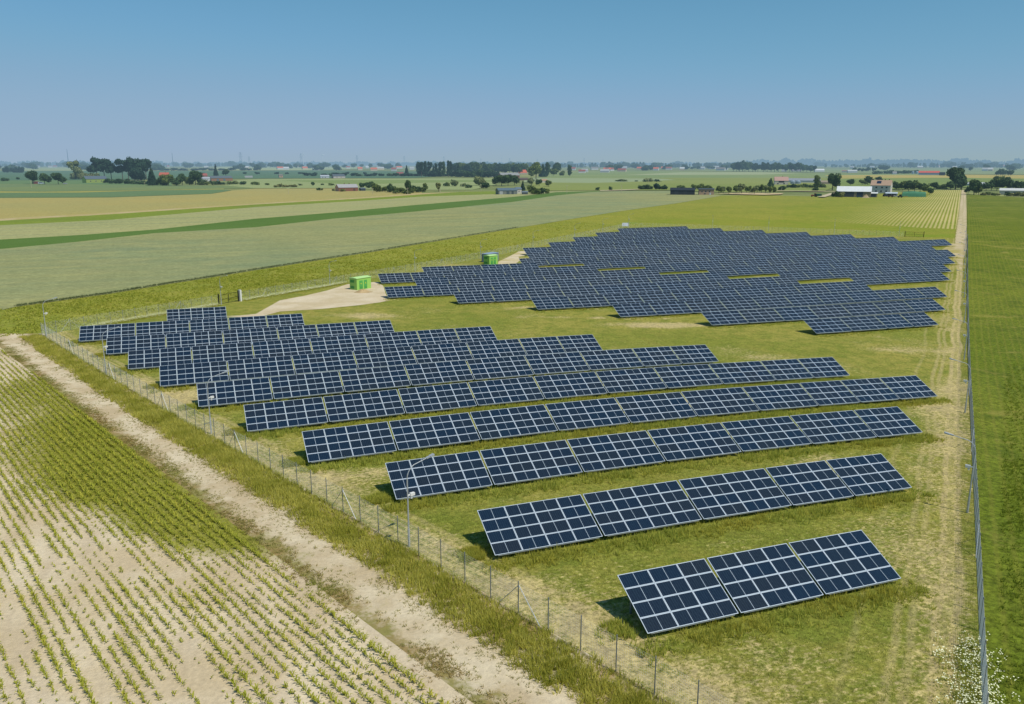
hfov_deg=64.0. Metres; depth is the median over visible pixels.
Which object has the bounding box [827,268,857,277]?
solar table
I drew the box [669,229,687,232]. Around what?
solar table
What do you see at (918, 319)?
solar table
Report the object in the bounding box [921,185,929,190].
tree
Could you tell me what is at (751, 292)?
solar table
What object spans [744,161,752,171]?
tree
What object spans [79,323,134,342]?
solar table
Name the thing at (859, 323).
solar table
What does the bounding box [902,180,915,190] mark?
tree
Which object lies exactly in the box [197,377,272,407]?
solar table
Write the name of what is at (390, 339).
solar table
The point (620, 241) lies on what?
solar table
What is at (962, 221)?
farm track
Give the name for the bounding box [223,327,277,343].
solar table
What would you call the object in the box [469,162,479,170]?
tree
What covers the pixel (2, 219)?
sandy path
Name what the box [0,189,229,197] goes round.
teal field
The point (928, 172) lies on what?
shed
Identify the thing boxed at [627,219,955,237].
mown margin
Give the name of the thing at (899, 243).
solar table
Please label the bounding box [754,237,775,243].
solar table
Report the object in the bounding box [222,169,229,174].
tree
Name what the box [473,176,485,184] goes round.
tree
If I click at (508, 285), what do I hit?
solar table
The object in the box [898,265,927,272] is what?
solar table
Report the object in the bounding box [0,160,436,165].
distant woods
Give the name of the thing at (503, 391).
solar table
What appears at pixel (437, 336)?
solar table
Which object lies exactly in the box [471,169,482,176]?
bush
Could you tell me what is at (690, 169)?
ground
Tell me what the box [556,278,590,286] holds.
solar table
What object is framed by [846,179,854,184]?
tree
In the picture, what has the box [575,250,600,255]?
solar table
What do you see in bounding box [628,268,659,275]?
solar table
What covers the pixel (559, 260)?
solar table
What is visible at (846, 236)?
solar table
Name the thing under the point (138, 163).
tree
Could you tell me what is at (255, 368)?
solar table
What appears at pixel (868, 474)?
solar table
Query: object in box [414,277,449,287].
solar table
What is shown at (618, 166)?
tree
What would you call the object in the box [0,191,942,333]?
beet field
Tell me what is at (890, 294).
solar table
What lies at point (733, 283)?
solar table
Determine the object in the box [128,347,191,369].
solar table
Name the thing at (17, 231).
grain strip
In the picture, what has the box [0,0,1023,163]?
sky
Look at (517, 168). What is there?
tree
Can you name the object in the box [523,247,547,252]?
solar table
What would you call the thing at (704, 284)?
solar table
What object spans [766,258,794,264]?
solar table
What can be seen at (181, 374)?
solar table
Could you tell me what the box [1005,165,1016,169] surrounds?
tree
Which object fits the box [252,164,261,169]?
tree
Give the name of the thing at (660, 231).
solar table
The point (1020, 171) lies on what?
field
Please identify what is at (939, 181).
pasture
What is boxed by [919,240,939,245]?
solar table
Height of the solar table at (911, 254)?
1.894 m
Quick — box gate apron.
[942,244,965,274]
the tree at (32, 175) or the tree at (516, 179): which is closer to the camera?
the tree at (516, 179)
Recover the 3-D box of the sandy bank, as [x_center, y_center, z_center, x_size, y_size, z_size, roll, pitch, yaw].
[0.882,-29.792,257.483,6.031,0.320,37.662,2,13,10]
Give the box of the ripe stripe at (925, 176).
[825,175,1023,178]
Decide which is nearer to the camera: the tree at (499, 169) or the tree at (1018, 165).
the tree at (499, 169)
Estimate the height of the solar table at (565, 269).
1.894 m
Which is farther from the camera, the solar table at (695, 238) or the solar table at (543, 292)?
the solar table at (695, 238)
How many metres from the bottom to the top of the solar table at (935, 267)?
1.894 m
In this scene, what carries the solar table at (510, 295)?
on the site lawn at (925, 355)
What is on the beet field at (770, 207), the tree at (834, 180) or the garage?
the garage
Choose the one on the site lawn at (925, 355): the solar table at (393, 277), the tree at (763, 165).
the solar table at (393, 277)
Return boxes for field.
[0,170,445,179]
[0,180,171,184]
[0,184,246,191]
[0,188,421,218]
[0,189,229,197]
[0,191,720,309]
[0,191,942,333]
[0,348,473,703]
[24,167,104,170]
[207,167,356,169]
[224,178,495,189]
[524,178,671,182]
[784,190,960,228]
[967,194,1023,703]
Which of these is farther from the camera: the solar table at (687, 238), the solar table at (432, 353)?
the solar table at (687, 238)
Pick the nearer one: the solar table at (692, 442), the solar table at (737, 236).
the solar table at (692, 442)
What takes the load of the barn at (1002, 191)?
on the ground at (690, 169)
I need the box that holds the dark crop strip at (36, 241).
[0,191,599,248]
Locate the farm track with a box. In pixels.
[954,190,966,249]
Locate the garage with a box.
[871,192,877,196]
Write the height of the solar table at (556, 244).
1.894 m
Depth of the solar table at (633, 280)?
199.87 m
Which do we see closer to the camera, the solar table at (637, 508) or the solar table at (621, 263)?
the solar table at (637, 508)
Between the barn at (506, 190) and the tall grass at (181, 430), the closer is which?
the tall grass at (181, 430)
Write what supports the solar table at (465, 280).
on the site lawn at (925, 355)
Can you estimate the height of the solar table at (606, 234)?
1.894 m
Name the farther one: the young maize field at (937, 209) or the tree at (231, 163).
the tree at (231, 163)
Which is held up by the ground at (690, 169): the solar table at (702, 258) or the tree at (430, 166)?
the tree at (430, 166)
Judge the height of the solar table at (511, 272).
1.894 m
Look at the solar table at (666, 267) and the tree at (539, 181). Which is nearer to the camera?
the solar table at (666, 267)
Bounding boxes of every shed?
[788,178,820,182]
[821,180,829,183]
[918,171,939,174]
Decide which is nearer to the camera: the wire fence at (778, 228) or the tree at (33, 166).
the wire fence at (778, 228)
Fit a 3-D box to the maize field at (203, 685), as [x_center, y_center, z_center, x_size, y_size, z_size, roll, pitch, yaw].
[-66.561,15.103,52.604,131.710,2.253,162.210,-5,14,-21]
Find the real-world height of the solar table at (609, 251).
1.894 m
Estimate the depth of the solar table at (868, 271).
219.42 m
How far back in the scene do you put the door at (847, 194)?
714.78 m
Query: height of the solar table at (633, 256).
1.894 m
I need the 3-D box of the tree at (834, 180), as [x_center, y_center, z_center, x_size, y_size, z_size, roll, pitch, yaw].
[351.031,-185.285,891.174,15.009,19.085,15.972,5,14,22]
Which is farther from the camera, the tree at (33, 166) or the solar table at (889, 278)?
the tree at (33, 166)
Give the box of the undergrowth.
[65,233,961,671]
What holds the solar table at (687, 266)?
on the site lawn at (925, 355)
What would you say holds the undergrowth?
on the site lawn at (925, 355)
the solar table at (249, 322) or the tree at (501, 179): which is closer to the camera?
the solar table at (249, 322)
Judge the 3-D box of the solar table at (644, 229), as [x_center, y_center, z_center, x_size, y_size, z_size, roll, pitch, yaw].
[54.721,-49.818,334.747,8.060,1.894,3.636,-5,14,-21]
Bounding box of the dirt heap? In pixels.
[354,289,372,292]
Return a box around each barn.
[209,176,232,180]
[335,183,357,190]
[496,188,516,193]
[498,173,519,177]
[670,188,694,194]
[837,186,871,196]
[999,188,1023,194]
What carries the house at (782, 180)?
on the wide meadow at (712, 182)
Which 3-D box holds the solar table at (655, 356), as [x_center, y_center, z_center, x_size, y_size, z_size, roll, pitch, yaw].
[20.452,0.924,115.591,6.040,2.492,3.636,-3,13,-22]
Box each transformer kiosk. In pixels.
[349,275,370,289]
[483,254,497,264]
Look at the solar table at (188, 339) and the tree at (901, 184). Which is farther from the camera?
the tree at (901, 184)
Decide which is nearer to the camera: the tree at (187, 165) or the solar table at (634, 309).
the solar table at (634, 309)
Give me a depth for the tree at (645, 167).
3590.71 m
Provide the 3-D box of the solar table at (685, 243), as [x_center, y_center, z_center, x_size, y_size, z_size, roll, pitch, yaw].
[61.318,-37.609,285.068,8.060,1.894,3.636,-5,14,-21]
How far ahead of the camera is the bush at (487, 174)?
1737.86 m
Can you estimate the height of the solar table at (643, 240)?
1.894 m
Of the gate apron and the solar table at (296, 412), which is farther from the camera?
the gate apron
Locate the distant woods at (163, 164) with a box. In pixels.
[0,162,248,166]
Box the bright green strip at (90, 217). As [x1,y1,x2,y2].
[0,191,495,224]
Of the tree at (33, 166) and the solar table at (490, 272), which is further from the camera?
the tree at (33, 166)
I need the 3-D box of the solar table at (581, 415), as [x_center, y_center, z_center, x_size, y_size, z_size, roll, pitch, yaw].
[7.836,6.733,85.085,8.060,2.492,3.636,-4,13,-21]
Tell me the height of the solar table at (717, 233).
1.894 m
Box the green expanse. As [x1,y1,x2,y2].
[533,171,917,177]
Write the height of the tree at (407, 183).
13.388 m
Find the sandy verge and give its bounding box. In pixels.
[0,333,670,703]
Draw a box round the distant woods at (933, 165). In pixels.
[823,162,1023,167]
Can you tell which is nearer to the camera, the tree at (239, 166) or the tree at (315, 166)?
the tree at (315, 166)
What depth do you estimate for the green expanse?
2038.36 m
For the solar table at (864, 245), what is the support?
on the site lawn at (925, 355)
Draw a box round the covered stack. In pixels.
[902,191,925,196]
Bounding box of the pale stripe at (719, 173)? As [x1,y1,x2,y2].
[635,172,791,174]
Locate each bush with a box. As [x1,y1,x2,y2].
[74,172,83,178]
[127,167,146,179]
[155,177,167,184]
[170,177,182,184]
[184,177,193,184]
[196,177,206,183]
[364,181,373,187]
[371,184,381,191]
[387,183,395,191]
[402,190,410,193]
[411,185,421,191]
[426,170,436,175]
[448,169,462,176]
[450,179,458,185]
[463,171,471,176]
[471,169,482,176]
[479,182,489,187]
[481,171,492,176]
[527,185,536,192]
[531,189,541,193]
[642,178,652,181]
[653,183,659,188]
[778,186,786,189]
[831,191,838,196]
[937,184,947,188]
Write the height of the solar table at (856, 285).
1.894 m
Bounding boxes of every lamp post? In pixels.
[42,297,56,335]
[102,326,118,374]
[207,370,228,433]
[406,453,434,546]
[944,431,975,512]
[949,358,970,412]
[952,318,967,359]
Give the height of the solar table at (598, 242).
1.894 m
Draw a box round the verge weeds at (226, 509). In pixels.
[0,338,665,703]
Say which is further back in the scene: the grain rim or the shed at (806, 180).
the shed at (806, 180)
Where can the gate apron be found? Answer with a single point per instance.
(956, 249)
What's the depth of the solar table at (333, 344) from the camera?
122.40 m
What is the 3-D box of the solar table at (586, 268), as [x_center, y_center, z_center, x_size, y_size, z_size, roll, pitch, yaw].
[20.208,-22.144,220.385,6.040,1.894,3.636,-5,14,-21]
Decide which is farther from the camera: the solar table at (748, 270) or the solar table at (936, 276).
the solar table at (748, 270)
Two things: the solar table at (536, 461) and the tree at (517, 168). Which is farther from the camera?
the tree at (517, 168)
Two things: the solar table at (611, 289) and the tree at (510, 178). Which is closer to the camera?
the solar table at (611, 289)
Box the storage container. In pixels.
[482,252,498,261]
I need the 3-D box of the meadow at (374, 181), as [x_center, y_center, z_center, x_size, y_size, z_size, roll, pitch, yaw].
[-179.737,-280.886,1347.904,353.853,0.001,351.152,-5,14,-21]
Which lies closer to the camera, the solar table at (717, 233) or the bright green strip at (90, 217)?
the solar table at (717, 233)
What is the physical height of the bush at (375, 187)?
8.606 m
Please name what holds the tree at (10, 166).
on the ground at (690, 169)
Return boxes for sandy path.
[0,192,451,220]
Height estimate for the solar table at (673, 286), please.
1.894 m
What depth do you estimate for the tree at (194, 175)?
1128.85 m
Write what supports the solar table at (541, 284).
on the site lawn at (925, 355)
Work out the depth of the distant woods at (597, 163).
20195.77 m
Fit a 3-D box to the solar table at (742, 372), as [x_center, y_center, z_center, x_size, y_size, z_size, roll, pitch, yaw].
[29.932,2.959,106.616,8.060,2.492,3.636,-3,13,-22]
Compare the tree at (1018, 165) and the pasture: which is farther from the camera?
the tree at (1018, 165)
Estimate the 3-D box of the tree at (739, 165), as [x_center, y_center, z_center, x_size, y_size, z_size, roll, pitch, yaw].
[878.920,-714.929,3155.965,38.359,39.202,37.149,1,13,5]
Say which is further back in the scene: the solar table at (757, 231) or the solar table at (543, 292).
the solar table at (757, 231)
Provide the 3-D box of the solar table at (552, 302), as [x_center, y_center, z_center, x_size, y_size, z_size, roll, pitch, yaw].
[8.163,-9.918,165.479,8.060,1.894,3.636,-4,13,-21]
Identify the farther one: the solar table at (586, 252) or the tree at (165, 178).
the tree at (165, 178)
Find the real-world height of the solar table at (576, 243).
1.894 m
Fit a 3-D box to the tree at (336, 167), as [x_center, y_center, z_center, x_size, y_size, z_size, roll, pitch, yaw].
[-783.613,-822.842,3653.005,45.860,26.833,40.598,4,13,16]
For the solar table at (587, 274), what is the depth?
208.42 m
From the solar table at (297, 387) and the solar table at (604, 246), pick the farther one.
the solar table at (604, 246)
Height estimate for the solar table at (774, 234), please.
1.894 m
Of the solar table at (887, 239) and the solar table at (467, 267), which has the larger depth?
the solar table at (887, 239)
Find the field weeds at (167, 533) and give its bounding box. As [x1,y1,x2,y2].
[0,372,425,668]
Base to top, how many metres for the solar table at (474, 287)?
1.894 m
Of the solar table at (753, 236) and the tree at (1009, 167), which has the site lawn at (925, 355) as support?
the solar table at (753, 236)
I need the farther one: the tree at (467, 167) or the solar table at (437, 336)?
the tree at (467, 167)
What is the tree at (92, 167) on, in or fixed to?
on the ground at (690, 169)
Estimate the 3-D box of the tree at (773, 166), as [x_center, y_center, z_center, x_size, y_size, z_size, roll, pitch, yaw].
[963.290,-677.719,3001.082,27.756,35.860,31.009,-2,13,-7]
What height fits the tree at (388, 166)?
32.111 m
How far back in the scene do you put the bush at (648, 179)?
1308.95 m
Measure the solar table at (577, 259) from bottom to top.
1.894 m
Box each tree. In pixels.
[4,164,18,168]
[25,170,37,183]
[28,164,38,168]
[38,173,52,183]
[50,173,66,183]
[66,159,81,178]
[86,156,98,172]
[95,158,109,175]
[105,160,114,178]
[114,159,126,178]
[126,156,133,171]
[131,158,147,180]
[142,158,151,178]
[159,174,173,185]
[176,173,185,184]
[182,163,193,167]
[188,170,203,184]
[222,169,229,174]
[227,161,236,166]
[232,163,244,168]
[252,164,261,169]
[312,164,324,169]
[332,165,341,170]
[381,164,392,168]
[404,180,411,190]
[419,162,423,176]
[427,161,432,170]
[461,163,473,171]
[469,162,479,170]
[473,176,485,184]
[481,163,491,170]
[492,176,499,183]
[497,164,503,171]
[497,175,508,185]
[502,163,510,172]
[508,174,512,182]
[512,164,522,172]
[512,175,519,184]
[527,162,541,175]
[527,177,534,183]
[535,179,541,184]
[550,169,558,174]
[551,162,561,170]
[614,164,623,169]
[630,163,640,167]
[641,165,649,169]
[651,162,662,167]
[715,186,723,191]
[730,162,735,169]
[735,162,744,171]
[737,183,745,192]
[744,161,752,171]
[750,186,758,193]
[754,164,760,169]
[758,184,764,192]
[760,162,766,169]
[764,162,770,169]
[770,162,776,171]
[776,162,781,170]
[788,163,797,170]
[796,163,805,171]
[813,162,821,165]
[827,173,841,190]
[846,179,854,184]
[864,176,873,184]
[877,165,890,169]
[898,181,906,190]
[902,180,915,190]
[907,162,916,167]
[916,183,926,189]
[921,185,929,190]
[928,182,938,187]
[945,167,965,188]
[945,181,955,189]
[946,162,956,167]
[955,179,966,189]
[964,164,974,167]
[969,179,981,194]
[973,187,983,194]
[982,182,992,188]
[987,179,997,190]
[993,178,1000,190]
[996,169,1004,174]
[997,177,1008,187]
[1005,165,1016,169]
[1005,179,1013,187]
[1011,163,1022,168]
[1011,181,1023,187]
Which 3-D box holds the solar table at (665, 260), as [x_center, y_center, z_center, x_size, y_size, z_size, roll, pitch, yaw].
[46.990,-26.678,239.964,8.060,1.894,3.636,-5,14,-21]
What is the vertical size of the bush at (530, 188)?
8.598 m
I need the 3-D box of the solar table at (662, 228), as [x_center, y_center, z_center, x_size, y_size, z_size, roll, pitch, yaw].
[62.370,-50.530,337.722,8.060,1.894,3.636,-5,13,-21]
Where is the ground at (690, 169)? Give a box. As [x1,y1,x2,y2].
[0,165,1023,648]
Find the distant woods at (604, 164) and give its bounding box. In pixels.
[520,162,731,167]
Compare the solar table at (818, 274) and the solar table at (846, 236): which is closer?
the solar table at (818, 274)
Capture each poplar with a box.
[423,161,426,176]
[438,162,441,171]
[442,161,445,175]
[446,160,449,176]
[545,162,550,174]
[567,164,571,174]
[813,175,820,187]
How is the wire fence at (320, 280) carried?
on the site lawn at (925, 355)
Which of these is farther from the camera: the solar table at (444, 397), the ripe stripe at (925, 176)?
the ripe stripe at (925, 176)
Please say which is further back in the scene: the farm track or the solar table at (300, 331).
the farm track
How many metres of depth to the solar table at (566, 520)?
57.28 m
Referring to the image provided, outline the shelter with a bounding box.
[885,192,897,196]
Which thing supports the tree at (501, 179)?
on the ground at (690, 169)
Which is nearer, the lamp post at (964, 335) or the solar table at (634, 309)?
the lamp post at (964, 335)
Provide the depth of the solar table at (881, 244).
284.41 m
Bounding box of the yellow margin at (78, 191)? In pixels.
[0,189,210,192]
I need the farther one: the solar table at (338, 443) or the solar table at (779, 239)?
the solar table at (779, 239)
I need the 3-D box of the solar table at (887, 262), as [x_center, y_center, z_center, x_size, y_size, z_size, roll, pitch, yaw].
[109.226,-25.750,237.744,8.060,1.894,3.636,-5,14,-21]
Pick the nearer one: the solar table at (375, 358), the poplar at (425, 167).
the solar table at (375, 358)
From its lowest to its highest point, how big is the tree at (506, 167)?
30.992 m
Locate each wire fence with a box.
[40,323,732,703]
[41,224,626,332]
[630,223,903,236]
[967,235,988,703]
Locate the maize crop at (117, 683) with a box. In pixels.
[0,349,449,703]
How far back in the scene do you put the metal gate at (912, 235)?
325.27 m
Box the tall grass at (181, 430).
[17,333,674,703]
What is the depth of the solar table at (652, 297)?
174.45 m
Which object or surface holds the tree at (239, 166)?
on the ground at (690, 169)
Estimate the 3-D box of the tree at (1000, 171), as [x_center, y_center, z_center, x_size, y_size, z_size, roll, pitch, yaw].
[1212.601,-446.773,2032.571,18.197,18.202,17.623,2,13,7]
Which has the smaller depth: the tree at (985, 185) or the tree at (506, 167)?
the tree at (985, 185)
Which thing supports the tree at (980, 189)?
on the ground at (690, 169)
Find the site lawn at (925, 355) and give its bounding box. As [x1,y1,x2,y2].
[47,227,980,703]
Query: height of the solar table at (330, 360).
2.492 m
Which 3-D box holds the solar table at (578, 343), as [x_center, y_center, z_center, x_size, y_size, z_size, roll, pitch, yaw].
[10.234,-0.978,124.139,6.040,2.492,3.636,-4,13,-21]
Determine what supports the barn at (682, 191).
on the grain field at (28, 274)
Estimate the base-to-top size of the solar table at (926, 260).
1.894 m
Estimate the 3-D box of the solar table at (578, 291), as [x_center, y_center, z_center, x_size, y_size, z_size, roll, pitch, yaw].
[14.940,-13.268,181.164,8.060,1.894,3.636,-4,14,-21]
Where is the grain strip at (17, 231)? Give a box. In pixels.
[0,191,575,239]
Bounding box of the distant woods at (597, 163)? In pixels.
[402,161,740,164]
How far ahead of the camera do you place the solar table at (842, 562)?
52.04 m
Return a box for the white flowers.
[931,631,1022,703]
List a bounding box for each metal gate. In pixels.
[218,290,238,303]
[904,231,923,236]
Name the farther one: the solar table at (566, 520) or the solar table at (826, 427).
the solar table at (826, 427)
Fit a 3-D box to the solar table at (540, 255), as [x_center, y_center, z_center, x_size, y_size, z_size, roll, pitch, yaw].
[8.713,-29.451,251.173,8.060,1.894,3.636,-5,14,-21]
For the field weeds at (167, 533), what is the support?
on the maize field at (203, 685)
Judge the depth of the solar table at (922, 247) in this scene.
275.75 m
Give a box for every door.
[359,280,362,288]
[839,192,853,196]
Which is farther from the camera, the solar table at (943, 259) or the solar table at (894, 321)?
the solar table at (943, 259)
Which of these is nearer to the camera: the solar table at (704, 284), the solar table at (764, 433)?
the solar table at (764, 433)
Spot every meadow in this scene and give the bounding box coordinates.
[284,180,492,183]
[532,178,838,191]
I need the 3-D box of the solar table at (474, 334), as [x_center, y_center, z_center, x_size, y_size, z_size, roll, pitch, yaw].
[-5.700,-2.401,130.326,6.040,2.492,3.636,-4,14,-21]
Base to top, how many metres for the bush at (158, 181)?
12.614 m
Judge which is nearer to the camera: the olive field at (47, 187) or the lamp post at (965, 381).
the lamp post at (965, 381)
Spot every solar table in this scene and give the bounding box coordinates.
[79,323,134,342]
[106,334,165,355]
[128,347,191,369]
[136,320,188,335]
[159,361,228,386]
[166,330,222,349]
[167,306,226,321]
[190,318,228,335]
[192,342,253,362]
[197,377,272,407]
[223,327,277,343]
[228,355,294,379]
[229,316,266,329]
[244,397,327,431]
[252,338,311,357]
[266,313,303,328]
[270,371,343,400]
[277,324,317,339]
[292,351,357,373]
[302,422,396,463]
[310,334,367,353]
[316,322,356,336]
[323,389,404,422]
[339,365,410,393]
[353,346,416,368]
[354,320,393,336]
[365,331,420,348]
[378,273,413,282]
[384,286,423,297]
[385,451,491,499]
[389,412,479,450]
[398,382,476,414]
[405,360,473,386]
[411,271,443,280]
[411,342,472,363]
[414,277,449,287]
[417,328,459,344]
[421,284,458,295]
[422,266,452,273]
[442,270,474,278]
[447,276,482,285]
[452,265,482,272]
[453,291,494,302]
[455,326,496,343]
[456,283,493,292]
[466,339,525,358]
[467,355,533,380]
[468,377,543,405]
[470,404,557,440]
[473,269,504,278]
[477,494,602,555]
[480,275,514,283]
[480,440,581,485]
[481,264,510,269]
[490,289,530,301]
[491,281,526,289]
[503,268,534,277]
[509,263,537,269]
[512,273,544,283]
[519,258,548,265]
[519,336,564,354]
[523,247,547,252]
[524,280,559,288]
[525,352,589,375]
[526,252,552,257]
[526,287,563,297]
[531,296,573,309]
[532,267,555,275]
[534,372,606,399]
[542,272,574,281]
[545,256,574,264]
[545,398,629,430]
[546,246,570,253]
[548,242,571,247]
[551,251,576,256]
[553,266,577,274]
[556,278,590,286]
[557,334,601,352]
[560,286,597,296]
[567,430,664,472]
[568,295,609,307]
[569,245,593,252]
[570,241,592,245]
[570,255,598,263]
[571,271,604,279]
[573,236,594,241]
[574,265,597,271]
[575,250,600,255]
[580,349,642,370]
[582,260,612,268]
[583,480,701,535]
[587,277,621,287]
[591,244,615,249]
[592,240,613,245]
[593,236,614,239]
[593,285,630,295]
[595,254,621,261]
[596,232,615,235]
[596,368,666,393]
[598,249,623,254]
[601,269,631,276]
[603,293,643,305]
[608,259,637,267]
[612,239,634,243]
[612,303,656,316]
[613,235,634,238]
[613,243,636,248]
[614,231,634,234]
[615,392,696,422]
[617,275,650,285]
[617,559,738,633]
[618,228,636,232]
[619,253,645,258]
[621,248,646,253]
[625,283,662,293]
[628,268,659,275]
[632,234,653,238]
[632,238,654,242]
[632,346,681,366]
[633,230,652,234]
[633,258,661,266]
[634,242,657,248]
[636,227,653,232]
[638,291,677,302]
[643,252,669,259]
[643,263,673,271]
[644,247,668,252]
[646,274,680,283]
[647,423,740,461]
[649,301,692,314]
[651,230,670,233]
[651,233,672,238]
[652,237,673,241]
[653,227,671,229]
[654,364,722,389]
[655,241,678,247]
[657,281,692,292]
[658,257,684,264]
[666,246,689,251]
[666,251,691,256]
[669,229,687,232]
[669,262,699,271]
[670,226,688,230]
[670,232,691,237]
[670,345,717,363]
[671,290,710,301]
[672,236,692,241]
[675,273,707,280]
[676,240,698,245]
[679,468,790,519]
[681,255,708,261]
[681,387,758,417]
[685,299,727,312]
[686,280,721,289]
[687,229,707,233]
[687,245,710,250]
[688,232,708,235]
[689,250,714,256]
[691,236,712,241]
[694,261,722,269]
[696,240,718,245]
[701,310,747,324]
[703,272,728,279]
[703,288,741,299]
[704,228,722,231]
[705,254,731,260]
[706,267,737,275]
[707,231,726,234]
[707,543,823,612]
[709,361,774,384]
[716,278,751,287]
[719,297,761,310]
[721,416,811,452]
[724,231,738,236]
[729,234,748,238]
[732,266,763,274]
[734,286,771,297]
[738,230,752,233]
[738,308,784,322]
[742,383,817,411]
[743,259,770,265]
[744,277,778,286]
[746,234,766,238]
[750,230,764,234]
[752,296,792,308]
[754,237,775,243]
[757,265,787,273]
[761,359,813,381]
[764,233,784,236]
[764,285,801,295]
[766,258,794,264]
[766,460,853,505]
[772,237,793,242]
[772,251,797,258]
[772,276,799,284]
[774,306,817,320]
[777,271,809,279]
[781,263,810,271]
[782,232,796,236]
[784,294,824,306]
[788,256,816,263]
[789,530,900,594]
[790,410,876,443]
[791,236,811,240]
[793,283,830,293]
[794,232,810,235]
[798,357,848,378]
[800,380,858,405]
[803,270,834,278]
[804,318,851,333]
[805,262,834,270]
[808,235,828,240]
[808,304,851,318]
[815,292,854,304]
[822,282,850,292]
[825,235,841,238]
[826,454,911,496]
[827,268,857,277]
[828,261,857,268]
[834,248,859,254]
[839,234,854,238]
[840,316,886,330]
[840,378,898,403]
[841,302,883,315]
[842,238,863,243]
[843,281,871,290]
[845,290,884,302]
[849,275,882,284]
[851,260,879,267]
[851,267,881,274]
[852,242,874,248]
[854,247,879,253]
[854,253,880,260]
[854,406,921,437]
[860,237,881,242]
[870,242,893,247]
[872,300,915,313]
[873,247,898,252]
[873,259,901,266]
[873,289,905,300]
[874,252,900,258]
[874,274,906,283]
[874,314,912,327]
[875,266,904,273]
[877,237,897,241]
[880,375,936,400]
[889,241,911,245]
[893,246,916,251]
[895,251,920,257]
[895,258,923,265]
[895,288,926,298]
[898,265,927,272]
[898,272,931,281]
[900,312,937,326]
[903,299,945,311]
[907,240,923,245]
[912,245,935,250]
[914,250,939,257]
[916,257,939,264]
[916,287,946,297]
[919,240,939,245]
[921,264,950,271]
[922,271,949,280]
[932,256,954,263]
[933,239,951,245]
[934,250,954,256]
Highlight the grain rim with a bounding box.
[14,227,517,305]
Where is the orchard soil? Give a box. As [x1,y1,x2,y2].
[717,193,782,194]
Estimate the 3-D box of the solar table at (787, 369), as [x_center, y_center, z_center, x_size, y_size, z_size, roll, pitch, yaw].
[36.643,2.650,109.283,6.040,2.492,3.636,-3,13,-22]
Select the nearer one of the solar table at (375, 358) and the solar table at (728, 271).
the solar table at (375, 358)
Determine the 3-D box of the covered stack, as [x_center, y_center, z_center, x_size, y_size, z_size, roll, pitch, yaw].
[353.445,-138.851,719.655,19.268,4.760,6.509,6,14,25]
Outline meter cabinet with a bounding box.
[238,290,241,300]
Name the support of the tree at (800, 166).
on the ground at (690, 169)
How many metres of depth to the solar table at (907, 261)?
240.71 m
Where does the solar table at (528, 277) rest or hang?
on the site lawn at (925, 355)
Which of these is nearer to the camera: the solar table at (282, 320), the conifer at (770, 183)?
the solar table at (282, 320)
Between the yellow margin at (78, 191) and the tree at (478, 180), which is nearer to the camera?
the yellow margin at (78, 191)
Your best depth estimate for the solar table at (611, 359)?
112.75 m
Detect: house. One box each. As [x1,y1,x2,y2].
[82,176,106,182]
[331,174,344,177]
[515,187,521,193]
[617,168,626,171]
[698,188,714,194]
[774,176,788,184]
[847,170,856,172]
[870,179,892,192]
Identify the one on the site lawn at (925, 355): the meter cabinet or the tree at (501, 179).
the meter cabinet
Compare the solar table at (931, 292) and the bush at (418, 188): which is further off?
the bush at (418, 188)
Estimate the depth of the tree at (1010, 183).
874.70 m
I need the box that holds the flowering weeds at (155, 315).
[88,282,345,325]
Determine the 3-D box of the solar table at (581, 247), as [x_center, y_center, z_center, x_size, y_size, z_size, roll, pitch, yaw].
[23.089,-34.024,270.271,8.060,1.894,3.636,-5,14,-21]
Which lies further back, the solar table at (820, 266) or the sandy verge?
the solar table at (820, 266)
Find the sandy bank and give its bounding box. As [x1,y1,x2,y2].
[498,251,526,263]
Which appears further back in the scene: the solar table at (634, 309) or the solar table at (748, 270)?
the solar table at (748, 270)
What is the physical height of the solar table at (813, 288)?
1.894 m
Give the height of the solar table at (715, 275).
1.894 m
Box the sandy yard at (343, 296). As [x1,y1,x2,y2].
[229,282,388,316]
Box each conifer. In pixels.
[146,168,155,185]
[213,164,218,175]
[538,163,547,176]
[767,178,773,186]
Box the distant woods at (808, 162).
[746,157,1023,165]
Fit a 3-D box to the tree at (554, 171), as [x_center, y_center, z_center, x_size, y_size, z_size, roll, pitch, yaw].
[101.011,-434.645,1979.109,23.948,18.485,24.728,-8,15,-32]
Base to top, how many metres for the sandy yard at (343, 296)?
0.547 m
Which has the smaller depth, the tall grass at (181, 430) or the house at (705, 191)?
the tall grass at (181, 430)
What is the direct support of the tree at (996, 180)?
on the ground at (690, 169)
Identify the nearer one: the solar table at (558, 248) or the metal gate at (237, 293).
the metal gate at (237, 293)
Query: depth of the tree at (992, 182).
889.18 m
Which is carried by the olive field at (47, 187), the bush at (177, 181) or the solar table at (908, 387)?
the bush at (177, 181)
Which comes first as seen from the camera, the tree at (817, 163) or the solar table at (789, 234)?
the solar table at (789, 234)
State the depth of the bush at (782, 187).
890.46 m
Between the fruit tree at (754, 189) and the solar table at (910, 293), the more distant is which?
the fruit tree at (754, 189)
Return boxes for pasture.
[840,178,1023,188]

